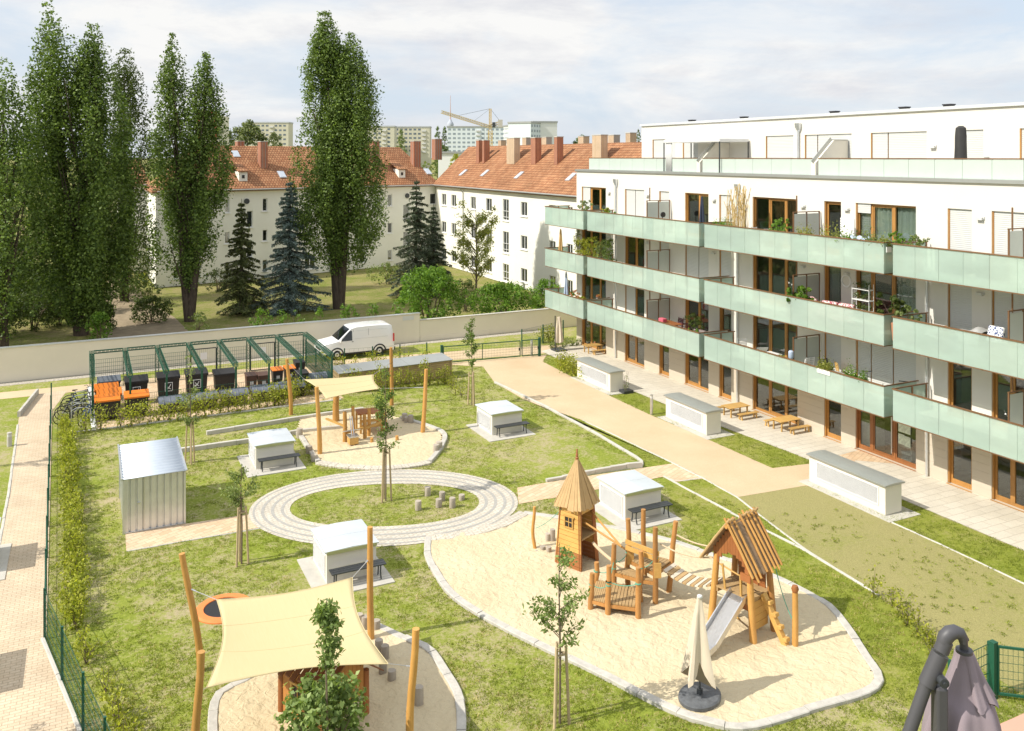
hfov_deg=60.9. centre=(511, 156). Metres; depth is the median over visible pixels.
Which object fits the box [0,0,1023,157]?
sky
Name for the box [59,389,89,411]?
bicycle
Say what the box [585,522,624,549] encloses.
hand rail
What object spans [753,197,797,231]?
window
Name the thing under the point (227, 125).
tower block
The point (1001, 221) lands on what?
window
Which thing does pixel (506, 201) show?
window
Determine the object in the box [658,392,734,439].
long vent box
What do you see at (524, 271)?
window
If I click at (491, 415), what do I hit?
vent box
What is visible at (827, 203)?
window
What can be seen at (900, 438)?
poster
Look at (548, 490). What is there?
paver path
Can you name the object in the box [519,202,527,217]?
window
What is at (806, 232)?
planter
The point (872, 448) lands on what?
window
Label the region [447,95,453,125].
television tower
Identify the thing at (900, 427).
poster
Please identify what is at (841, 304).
balcony sofa
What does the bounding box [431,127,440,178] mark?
tree
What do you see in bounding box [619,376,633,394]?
planting box
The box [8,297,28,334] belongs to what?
shrub
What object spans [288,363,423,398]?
shade sail
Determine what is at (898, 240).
balcony plant
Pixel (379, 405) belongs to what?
young tree
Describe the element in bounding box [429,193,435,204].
window
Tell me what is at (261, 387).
round lid container
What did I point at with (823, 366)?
planter
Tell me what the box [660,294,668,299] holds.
window
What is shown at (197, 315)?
shrub
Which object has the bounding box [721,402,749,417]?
children table
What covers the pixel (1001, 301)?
window
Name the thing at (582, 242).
balcony plant
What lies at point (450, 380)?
hedge
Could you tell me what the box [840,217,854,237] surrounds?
slatted shutter
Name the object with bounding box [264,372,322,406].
hedge
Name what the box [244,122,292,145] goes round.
tower block
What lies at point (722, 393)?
window
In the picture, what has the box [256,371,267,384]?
wheelie bin
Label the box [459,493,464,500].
log stump
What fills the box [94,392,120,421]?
waste container
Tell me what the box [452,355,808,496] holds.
courtyard path
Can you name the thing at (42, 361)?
garden wall
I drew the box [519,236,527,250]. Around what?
window
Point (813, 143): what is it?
window
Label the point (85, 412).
bicycle
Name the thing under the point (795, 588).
ball post
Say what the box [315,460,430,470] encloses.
paver border
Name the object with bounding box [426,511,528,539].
paver border
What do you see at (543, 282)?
shrub
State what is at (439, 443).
log stump
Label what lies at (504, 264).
window
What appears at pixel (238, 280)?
spruce tree
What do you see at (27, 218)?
leafy tree
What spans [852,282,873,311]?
plant shelf
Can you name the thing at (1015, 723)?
balcony
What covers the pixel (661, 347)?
window
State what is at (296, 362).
wheelie bin
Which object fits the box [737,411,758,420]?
children bench
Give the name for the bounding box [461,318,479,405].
young tree
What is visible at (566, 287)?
parasol
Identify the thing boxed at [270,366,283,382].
wheelie bin
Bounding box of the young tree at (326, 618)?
[309,597,345,729]
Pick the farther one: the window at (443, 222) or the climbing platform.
the window at (443, 222)
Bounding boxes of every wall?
[0,312,420,382]
[181,425,342,451]
[206,407,363,434]
[420,308,576,341]
[545,461,642,481]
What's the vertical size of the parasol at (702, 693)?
2.430 m
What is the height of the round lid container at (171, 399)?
0.711 m
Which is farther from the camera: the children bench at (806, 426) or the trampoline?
the children bench at (806, 426)
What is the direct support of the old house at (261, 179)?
on the ground at (363, 292)
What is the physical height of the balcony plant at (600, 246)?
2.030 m
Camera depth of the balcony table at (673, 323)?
48.21 m
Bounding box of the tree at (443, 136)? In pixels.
[441,126,448,150]
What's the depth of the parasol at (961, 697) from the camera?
4.54 m
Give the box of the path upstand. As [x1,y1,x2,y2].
[17,389,38,416]
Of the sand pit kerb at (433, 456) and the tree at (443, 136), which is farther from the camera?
the tree at (443, 136)
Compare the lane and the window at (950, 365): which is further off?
the lane
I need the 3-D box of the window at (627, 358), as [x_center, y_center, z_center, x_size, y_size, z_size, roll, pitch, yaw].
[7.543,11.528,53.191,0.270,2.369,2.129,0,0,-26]
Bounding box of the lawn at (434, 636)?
[0,326,1023,730]
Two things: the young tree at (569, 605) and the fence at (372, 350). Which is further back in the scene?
the fence at (372, 350)
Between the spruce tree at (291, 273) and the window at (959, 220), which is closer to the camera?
the window at (959, 220)
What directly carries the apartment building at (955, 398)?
on the ground at (363, 292)
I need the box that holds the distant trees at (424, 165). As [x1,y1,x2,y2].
[0,161,436,189]
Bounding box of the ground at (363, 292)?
[6,158,574,382]
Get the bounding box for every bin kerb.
[77,399,340,432]
[87,386,96,428]
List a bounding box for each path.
[0,390,75,730]
[104,280,187,337]
[125,514,258,549]
[249,469,517,545]
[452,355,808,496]
[517,463,704,503]
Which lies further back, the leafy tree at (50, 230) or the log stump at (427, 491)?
the leafy tree at (50, 230)
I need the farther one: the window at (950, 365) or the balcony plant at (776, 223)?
the balcony plant at (776, 223)
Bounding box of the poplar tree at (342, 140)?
[286,10,389,308]
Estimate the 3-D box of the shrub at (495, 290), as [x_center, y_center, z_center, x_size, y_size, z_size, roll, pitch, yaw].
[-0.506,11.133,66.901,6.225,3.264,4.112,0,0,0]
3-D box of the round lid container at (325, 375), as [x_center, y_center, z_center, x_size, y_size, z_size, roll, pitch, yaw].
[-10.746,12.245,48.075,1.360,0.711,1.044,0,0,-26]
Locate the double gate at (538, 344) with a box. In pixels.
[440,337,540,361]
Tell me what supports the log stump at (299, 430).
on the sand at (416, 444)
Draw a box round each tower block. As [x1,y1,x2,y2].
[197,112,228,144]
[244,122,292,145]
[368,126,396,146]
[397,126,431,167]
[447,126,502,150]
[503,121,557,145]
[507,121,540,144]
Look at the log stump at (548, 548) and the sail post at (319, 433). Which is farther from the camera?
the sail post at (319, 433)
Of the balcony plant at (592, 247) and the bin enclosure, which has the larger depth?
the balcony plant at (592, 247)
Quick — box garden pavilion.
[663,126,748,172]
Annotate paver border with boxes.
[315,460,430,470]
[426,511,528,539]
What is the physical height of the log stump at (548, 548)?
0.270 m
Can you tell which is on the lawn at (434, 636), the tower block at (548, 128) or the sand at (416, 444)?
the sand at (416, 444)
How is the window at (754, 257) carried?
in the apartment building at (955, 398)
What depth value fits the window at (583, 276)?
57.92 m
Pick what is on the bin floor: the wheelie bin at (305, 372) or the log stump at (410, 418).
the wheelie bin at (305, 372)
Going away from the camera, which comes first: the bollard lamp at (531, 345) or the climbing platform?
the climbing platform
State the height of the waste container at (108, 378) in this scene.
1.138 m
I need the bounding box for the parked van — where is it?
[315,320,394,359]
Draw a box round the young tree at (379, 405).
[372,369,401,502]
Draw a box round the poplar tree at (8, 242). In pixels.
[0,57,58,346]
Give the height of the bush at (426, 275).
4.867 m
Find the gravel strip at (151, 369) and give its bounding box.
[0,329,552,385]
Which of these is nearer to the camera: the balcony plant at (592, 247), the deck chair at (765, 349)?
the deck chair at (765, 349)
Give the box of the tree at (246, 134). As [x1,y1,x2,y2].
[232,119,267,145]
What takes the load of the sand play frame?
on the sand at (416, 444)
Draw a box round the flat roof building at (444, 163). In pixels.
[438,151,463,177]
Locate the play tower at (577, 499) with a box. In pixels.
[554,449,599,571]
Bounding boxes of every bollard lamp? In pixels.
[7,432,11,446]
[530,340,532,354]
[650,394,652,414]
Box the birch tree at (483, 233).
[447,199,499,297]
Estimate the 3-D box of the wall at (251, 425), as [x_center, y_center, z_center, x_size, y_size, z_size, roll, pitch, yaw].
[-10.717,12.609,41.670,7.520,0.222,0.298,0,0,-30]
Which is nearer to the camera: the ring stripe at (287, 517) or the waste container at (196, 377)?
the ring stripe at (287, 517)
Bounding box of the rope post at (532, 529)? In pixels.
[531,506,536,548]
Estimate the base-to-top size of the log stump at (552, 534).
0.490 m
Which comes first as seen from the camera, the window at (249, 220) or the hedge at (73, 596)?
the hedge at (73, 596)
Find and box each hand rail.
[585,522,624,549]
[590,510,621,547]
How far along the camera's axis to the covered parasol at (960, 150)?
34.16 m
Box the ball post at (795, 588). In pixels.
[791,584,798,646]
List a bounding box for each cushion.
[658,317,666,321]
[987,325,1005,337]
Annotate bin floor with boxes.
[94,368,342,427]
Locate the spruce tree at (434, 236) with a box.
[420,203,457,291]
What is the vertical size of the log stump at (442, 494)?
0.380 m
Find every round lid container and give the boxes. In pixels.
[157,394,187,412]
[188,390,217,408]
[219,387,248,404]
[250,383,278,400]
[277,379,305,396]
[308,371,330,387]
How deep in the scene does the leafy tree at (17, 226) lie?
90.30 m
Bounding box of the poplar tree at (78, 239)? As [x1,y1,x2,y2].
[12,0,143,335]
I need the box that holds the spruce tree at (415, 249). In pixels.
[386,176,440,298]
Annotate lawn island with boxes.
[290,484,478,525]
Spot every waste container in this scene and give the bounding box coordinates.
[94,382,118,394]
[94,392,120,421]
[96,387,121,408]
[97,374,120,386]
[124,374,148,390]
[124,389,149,413]
[156,370,180,395]
[184,367,208,392]
[212,367,234,390]
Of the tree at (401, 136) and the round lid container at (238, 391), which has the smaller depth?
the round lid container at (238, 391)
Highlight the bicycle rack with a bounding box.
[71,390,90,426]
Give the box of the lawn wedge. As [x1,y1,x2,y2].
[513,393,670,467]
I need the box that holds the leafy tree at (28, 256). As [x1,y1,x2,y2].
[11,238,55,296]
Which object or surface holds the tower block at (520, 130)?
on the ground at (363, 292)
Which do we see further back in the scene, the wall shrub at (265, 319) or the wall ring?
the wall shrub at (265, 319)
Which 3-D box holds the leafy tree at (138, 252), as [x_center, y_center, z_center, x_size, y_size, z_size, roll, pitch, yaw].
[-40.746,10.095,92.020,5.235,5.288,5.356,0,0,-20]
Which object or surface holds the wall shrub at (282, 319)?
on the ground at (363, 292)
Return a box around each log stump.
[296,427,302,438]
[306,445,311,453]
[311,454,317,461]
[361,614,366,629]
[374,618,379,629]
[375,637,382,652]
[379,664,386,674]
[381,643,388,659]
[388,668,395,681]
[408,414,413,422]
[414,684,423,706]
[415,500,421,510]
[425,486,430,496]
[433,444,438,451]
[436,441,441,447]
[436,498,441,507]
[439,491,444,501]
[449,496,455,508]
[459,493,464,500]
[545,532,549,541]
[546,546,551,551]
[550,528,554,541]
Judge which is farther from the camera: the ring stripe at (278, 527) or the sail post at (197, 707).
the ring stripe at (278, 527)
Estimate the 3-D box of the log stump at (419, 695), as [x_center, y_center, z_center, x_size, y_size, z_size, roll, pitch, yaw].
[-2.159,12.505,20.148,0.210,0.490,0.211,0,0,-26]
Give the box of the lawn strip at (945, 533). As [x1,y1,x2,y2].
[547,359,1023,581]
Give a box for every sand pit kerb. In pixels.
[208,623,465,730]
[299,435,320,462]
[400,416,447,462]
[424,511,883,730]
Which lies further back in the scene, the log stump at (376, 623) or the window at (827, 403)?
the window at (827, 403)
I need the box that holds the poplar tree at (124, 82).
[99,47,170,300]
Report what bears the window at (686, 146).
in the apartment building at (955, 398)
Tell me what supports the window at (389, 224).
in the old house at (261, 179)
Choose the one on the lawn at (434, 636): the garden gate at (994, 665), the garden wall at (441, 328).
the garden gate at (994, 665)
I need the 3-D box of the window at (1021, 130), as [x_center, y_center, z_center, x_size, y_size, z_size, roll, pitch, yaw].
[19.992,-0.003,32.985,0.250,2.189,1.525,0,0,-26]
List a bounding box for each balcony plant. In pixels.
[572,229,581,253]
[572,237,596,254]
[577,200,592,209]
[583,237,600,257]
[593,241,605,258]
[602,238,614,259]
[684,312,705,329]
[769,218,792,230]
[786,286,801,302]
[795,285,814,299]
[875,292,905,339]
[888,231,916,247]
[895,304,921,320]
[909,234,929,245]
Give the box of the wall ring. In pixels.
[841,275,850,286]
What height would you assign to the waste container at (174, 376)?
1.342 m
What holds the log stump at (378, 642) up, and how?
on the sand at (251, 704)
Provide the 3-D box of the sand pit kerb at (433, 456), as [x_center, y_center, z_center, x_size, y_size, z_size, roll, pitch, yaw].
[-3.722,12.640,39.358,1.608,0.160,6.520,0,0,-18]
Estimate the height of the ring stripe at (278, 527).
0.001 m
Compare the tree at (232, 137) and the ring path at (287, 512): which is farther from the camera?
the tree at (232, 137)
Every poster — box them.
[898,423,903,432]
[898,433,904,444]
[904,425,910,434]
[904,436,910,447]
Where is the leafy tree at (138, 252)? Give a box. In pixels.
[106,231,148,275]
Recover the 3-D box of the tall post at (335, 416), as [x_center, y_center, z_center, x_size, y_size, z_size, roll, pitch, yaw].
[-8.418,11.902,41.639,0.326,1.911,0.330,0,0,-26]
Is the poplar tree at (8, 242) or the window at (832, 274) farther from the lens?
the poplar tree at (8, 242)
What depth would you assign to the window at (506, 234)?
87.48 m
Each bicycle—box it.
[52,399,89,424]
[54,396,88,419]
[57,392,95,414]
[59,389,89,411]
[61,385,89,408]
[78,400,94,426]
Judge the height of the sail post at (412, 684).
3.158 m
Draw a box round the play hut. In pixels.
[699,507,789,655]
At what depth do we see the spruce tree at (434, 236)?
81.78 m
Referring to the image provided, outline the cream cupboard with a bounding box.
[861,415,884,450]
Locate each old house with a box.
[117,160,149,270]
[145,139,441,287]
[433,132,641,296]
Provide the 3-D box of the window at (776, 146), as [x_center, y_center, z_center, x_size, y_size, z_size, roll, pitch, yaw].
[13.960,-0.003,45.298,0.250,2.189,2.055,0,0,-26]
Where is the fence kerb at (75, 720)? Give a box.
[41,637,81,730]
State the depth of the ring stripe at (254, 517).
32.02 m
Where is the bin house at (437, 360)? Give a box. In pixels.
[330,353,452,386]
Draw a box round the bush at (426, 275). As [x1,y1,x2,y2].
[393,264,470,318]
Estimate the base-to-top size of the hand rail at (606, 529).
0.330 m
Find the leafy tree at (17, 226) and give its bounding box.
[6,207,37,251]
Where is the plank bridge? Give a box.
[660,534,722,586]
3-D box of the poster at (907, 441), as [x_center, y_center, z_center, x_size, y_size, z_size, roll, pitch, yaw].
[16.200,11.680,35.662,0.004,0.420,0.300,0,0,-26]
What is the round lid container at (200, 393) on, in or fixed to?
on the bin floor
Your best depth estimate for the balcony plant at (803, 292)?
38.28 m
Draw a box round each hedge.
[54,413,94,629]
[66,624,147,730]
[72,381,299,433]
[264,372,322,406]
[320,348,431,367]
[340,358,457,391]
[438,369,472,397]
[533,324,554,341]
[548,337,580,347]
[549,348,583,379]
[863,565,936,654]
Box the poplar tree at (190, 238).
[144,32,239,321]
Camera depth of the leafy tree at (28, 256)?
78.25 m
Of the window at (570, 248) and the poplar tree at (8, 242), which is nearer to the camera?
the poplar tree at (8, 242)
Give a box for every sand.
[218,629,456,730]
[297,412,441,465]
[431,515,873,721]
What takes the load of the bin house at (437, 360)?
on the lawn at (434, 636)
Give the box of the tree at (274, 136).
[268,132,282,145]
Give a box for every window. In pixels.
[247,211,253,227]
[305,254,314,269]
[387,223,392,233]
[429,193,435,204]
[441,221,446,233]
[450,195,456,207]
[469,197,475,210]
[469,227,475,239]
[469,255,475,268]
[485,198,491,211]
[501,199,508,221]
[501,231,508,254]
[502,264,508,282]
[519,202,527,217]
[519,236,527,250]
[519,268,527,283]
[568,244,572,252]
[581,320,605,353]
[582,187,605,209]
[582,230,601,253]
[582,275,601,298]
[625,189,643,215]
[625,236,637,265]
[625,285,642,314]
[625,334,643,367]
[653,139,674,158]
[659,345,668,377]
[660,191,668,201]
[660,242,668,250]
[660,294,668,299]
[683,143,697,157]
[684,354,708,392]
[686,193,708,220]
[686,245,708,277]
[686,300,700,328]
[718,365,730,400]
[720,195,730,221]
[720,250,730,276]
[720,308,723,329]
[752,376,796,425]
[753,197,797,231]
[753,255,788,294]
[753,316,788,357]
[766,135,792,157]
[805,134,851,157]
[823,399,840,442]
[825,201,840,235]
[825,266,840,302]
[825,333,840,371]
[855,409,915,471]
[856,203,915,241]
[856,271,915,312]
[856,340,915,384]
[871,131,926,157]
[947,439,971,492]
[948,208,971,250]
[948,284,971,329]
[948,362,971,409]
[966,130,982,159]
[990,454,1023,512]
[992,211,1023,254]
[992,291,1023,337]
[992,373,1015,417]
[1020,128,1023,159]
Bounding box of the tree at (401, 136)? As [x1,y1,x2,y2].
[396,130,407,152]
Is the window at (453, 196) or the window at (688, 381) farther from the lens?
the window at (453, 196)
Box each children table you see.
[582,343,602,353]
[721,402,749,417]
[770,415,800,431]
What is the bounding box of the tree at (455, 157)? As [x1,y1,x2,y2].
[449,154,458,166]
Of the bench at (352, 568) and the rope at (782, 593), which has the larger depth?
the bench at (352, 568)
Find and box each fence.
[43,383,110,730]
[325,342,426,363]
[521,320,563,343]
[948,640,988,683]
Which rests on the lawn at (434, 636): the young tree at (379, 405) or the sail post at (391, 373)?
the sail post at (391, 373)
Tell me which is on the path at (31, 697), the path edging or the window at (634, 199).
the path edging
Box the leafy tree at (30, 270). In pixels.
[9,257,43,308]
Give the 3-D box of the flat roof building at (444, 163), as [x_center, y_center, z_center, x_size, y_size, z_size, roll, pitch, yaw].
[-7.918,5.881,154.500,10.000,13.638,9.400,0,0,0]
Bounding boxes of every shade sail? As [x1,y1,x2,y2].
[191,560,409,689]
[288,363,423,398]
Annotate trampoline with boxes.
[196,593,247,623]
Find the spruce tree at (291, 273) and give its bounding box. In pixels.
[248,182,333,316]
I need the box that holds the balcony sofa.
[822,300,855,307]
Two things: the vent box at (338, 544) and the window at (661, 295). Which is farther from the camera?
the window at (661, 295)
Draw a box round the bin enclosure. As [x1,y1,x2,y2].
[89,332,333,418]
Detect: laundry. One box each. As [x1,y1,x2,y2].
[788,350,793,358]
[850,235,871,239]
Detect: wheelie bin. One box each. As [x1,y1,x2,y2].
[244,371,257,392]
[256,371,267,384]
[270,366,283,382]
[283,364,295,380]
[293,358,304,377]
[295,369,308,388]
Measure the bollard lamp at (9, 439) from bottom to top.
0.600 m
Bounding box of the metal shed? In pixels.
[117,436,187,534]
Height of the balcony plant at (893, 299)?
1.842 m
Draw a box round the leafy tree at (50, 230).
[19,189,111,261]
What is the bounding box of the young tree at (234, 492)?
[218,464,261,566]
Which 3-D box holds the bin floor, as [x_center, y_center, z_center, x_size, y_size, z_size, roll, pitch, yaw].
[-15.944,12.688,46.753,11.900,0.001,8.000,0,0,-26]
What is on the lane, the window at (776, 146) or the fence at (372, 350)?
the fence at (372, 350)
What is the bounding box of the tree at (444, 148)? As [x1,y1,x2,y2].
[433,144,447,172]
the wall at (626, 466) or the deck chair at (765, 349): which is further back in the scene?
the deck chair at (765, 349)
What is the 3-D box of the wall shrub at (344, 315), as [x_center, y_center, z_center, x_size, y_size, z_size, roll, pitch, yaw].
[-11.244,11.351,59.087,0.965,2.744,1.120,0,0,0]
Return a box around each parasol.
[551,316,566,351]
[558,229,562,250]
[564,272,568,294]
[678,594,720,711]
[699,196,704,221]
[902,624,1001,730]
[954,126,966,157]
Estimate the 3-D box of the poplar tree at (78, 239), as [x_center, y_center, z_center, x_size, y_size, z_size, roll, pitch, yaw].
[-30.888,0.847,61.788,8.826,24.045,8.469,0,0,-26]
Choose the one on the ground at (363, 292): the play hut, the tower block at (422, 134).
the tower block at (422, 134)
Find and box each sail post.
[179,552,204,670]
[191,650,204,730]
[285,359,292,414]
[315,386,321,453]
[367,526,373,639]
[389,347,393,405]
[406,627,419,730]
[421,369,427,432]
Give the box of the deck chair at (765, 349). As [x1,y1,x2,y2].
[756,346,768,350]
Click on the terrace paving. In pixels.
(991, 518)
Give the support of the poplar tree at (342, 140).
on the ground at (363, 292)
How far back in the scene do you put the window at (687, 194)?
48.65 m
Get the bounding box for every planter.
[713,183,750,226]
[795,222,815,233]
[816,350,836,375]
[820,221,844,238]
[834,225,857,240]
[843,358,858,376]
[855,370,868,381]
[858,225,877,245]
[877,231,891,252]
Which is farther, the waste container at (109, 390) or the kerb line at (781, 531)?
the waste container at (109, 390)
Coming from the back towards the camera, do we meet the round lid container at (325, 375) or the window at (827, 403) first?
the round lid container at (325, 375)
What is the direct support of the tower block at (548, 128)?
on the ground at (363, 292)
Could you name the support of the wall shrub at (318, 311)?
on the ground at (363, 292)
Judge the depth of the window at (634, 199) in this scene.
53.29 m
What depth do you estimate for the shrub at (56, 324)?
65.19 m
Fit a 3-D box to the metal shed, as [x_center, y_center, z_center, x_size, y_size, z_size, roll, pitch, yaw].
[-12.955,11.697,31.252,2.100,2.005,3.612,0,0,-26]
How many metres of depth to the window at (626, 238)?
54.09 m
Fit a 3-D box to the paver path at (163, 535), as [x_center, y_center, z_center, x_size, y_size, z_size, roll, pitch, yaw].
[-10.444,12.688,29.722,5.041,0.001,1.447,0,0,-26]
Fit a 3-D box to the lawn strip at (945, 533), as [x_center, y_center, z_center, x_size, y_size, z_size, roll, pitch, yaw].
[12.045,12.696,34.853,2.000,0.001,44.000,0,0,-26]
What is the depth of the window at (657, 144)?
54.82 m
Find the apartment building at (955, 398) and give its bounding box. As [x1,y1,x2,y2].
[544,102,1023,512]
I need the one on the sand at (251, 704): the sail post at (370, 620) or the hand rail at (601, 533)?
the sail post at (370, 620)
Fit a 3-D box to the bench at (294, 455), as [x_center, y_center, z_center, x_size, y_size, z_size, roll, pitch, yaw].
[-9.474,12.431,35.410,1.660,0.441,0.396,0,0,-26]
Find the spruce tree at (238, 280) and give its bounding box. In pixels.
[214,199,267,317]
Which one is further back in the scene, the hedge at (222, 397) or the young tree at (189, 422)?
the hedge at (222, 397)
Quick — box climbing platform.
[588,508,677,618]
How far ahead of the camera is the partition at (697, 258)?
47.81 m
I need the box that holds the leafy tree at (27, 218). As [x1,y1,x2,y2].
[9,183,55,263]
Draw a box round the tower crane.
[441,109,502,145]
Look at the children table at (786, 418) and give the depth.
40.59 m
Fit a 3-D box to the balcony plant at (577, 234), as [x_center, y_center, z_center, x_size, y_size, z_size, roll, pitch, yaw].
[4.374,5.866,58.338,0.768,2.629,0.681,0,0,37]
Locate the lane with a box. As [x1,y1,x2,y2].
[0,345,561,398]
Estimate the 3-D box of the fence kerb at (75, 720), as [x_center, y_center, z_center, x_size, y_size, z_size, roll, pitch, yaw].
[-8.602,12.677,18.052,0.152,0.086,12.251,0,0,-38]
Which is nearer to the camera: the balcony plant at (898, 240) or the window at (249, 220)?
the balcony plant at (898, 240)
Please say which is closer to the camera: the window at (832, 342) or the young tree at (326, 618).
the young tree at (326, 618)
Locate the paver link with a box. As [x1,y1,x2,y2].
[806,445,893,486]
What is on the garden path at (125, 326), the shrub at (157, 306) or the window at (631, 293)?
the shrub at (157, 306)
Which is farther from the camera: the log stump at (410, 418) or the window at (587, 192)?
the window at (587, 192)
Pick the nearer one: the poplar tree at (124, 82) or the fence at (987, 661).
the fence at (987, 661)
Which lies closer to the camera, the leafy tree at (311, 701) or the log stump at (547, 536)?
the leafy tree at (311, 701)
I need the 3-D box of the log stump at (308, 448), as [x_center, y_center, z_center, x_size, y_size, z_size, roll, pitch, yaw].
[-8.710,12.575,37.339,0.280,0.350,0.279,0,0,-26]
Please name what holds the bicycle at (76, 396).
on the lawn at (434, 636)
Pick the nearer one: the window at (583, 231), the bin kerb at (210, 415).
the bin kerb at (210, 415)
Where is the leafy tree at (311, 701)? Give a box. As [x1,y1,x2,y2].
[273,669,369,730]
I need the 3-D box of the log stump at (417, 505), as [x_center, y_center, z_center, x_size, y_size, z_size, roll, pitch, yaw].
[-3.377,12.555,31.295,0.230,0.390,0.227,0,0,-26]
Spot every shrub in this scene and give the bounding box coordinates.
[8,291,60,331]
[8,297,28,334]
[37,291,70,326]
[83,311,113,339]
[89,303,116,330]
[123,277,164,307]
[129,295,173,323]
[184,311,209,330]
[202,268,229,291]
[248,318,260,325]
[255,308,272,324]
[273,309,289,323]
[293,310,304,321]
[313,306,323,320]
[339,304,350,317]
[345,305,359,317]
[365,262,405,284]
[366,303,378,315]
[453,278,476,311]
[466,280,544,313]
[531,278,559,308]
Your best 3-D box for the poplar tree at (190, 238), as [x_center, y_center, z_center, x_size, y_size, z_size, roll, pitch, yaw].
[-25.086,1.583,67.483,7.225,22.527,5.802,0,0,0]
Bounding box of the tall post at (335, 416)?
[332,396,338,421]
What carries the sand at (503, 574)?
on the lawn at (434, 636)
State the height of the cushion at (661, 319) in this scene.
0.220 m
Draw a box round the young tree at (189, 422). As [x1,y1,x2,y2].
[176,354,201,464]
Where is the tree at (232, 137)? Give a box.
[229,128,235,144]
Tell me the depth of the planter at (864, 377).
35.24 m
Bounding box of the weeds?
[772,508,1020,648]
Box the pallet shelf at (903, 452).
[898,443,915,463]
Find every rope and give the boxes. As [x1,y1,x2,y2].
[592,542,623,567]
[776,570,791,617]
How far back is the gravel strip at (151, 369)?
53.21 m
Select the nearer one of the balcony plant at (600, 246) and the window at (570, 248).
the balcony plant at (600, 246)
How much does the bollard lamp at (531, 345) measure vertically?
1.000 m
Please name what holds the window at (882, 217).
in the apartment building at (955, 398)
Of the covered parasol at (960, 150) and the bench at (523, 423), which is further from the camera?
the bench at (523, 423)
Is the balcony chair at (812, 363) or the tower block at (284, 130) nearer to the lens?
the balcony chair at (812, 363)
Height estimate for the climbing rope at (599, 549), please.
0.304 m
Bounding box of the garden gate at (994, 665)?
[989,639,1023,698]
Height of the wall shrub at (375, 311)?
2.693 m
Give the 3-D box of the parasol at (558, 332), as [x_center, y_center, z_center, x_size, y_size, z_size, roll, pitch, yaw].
[3.077,11.540,57.066,0.800,2.280,0.800,0,0,-26]
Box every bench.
[257,453,300,471]
[329,558,386,581]
[494,421,529,436]
[628,500,672,524]
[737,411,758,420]
[763,419,783,426]
[789,424,809,434]
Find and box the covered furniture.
[962,327,987,333]
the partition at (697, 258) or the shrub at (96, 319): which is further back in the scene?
the shrub at (96, 319)
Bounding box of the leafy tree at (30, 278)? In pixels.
[12,269,66,317]
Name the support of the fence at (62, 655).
on the lawn at (434, 636)
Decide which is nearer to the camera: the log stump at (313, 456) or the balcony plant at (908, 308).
the balcony plant at (908, 308)
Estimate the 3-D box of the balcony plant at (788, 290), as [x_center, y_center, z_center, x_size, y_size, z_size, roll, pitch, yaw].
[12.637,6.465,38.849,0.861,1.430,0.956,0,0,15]
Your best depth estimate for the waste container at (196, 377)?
46.09 m
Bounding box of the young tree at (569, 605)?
[522,543,589,728]
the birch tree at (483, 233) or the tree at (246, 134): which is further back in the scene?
the tree at (246, 134)
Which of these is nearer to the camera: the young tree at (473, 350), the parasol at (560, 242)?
the young tree at (473, 350)
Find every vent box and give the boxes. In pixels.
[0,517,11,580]
[237,428,305,477]
[297,519,394,591]
[466,400,535,441]
[570,357,624,394]
[595,470,681,529]
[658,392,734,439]
[799,450,920,522]
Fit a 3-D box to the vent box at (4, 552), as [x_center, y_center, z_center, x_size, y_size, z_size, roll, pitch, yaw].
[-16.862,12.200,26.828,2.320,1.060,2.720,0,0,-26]
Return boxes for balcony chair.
[738,338,746,345]
[806,357,814,364]
[834,361,844,372]
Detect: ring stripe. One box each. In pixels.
[253,470,513,543]
[261,473,505,539]
[271,477,496,534]
[281,480,487,530]
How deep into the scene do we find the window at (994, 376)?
32.18 m
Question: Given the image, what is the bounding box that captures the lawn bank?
[431,389,636,481]
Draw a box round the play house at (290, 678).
[278,665,383,730]
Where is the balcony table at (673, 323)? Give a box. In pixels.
[664,320,683,327]
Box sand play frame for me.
[326,406,398,444]
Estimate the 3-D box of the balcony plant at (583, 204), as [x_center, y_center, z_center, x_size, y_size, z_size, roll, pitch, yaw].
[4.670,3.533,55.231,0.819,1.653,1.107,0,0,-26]
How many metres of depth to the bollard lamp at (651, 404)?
42.83 m
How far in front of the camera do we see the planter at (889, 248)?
34.12 m
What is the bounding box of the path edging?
[0,424,18,544]
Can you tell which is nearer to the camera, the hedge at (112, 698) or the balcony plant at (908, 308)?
the hedge at (112, 698)
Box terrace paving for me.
[542,342,1023,549]
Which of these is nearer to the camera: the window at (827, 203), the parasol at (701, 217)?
the window at (827, 203)
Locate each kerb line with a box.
[126,525,274,551]
[494,381,643,465]
[582,420,879,595]
[663,476,863,586]
[891,522,1023,583]
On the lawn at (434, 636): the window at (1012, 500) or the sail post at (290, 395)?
the sail post at (290, 395)
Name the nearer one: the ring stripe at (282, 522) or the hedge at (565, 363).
the ring stripe at (282, 522)
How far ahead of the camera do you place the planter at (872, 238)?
34.85 m
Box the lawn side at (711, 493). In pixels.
[664,478,951,719]
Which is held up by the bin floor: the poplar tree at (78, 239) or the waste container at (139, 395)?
the waste container at (139, 395)

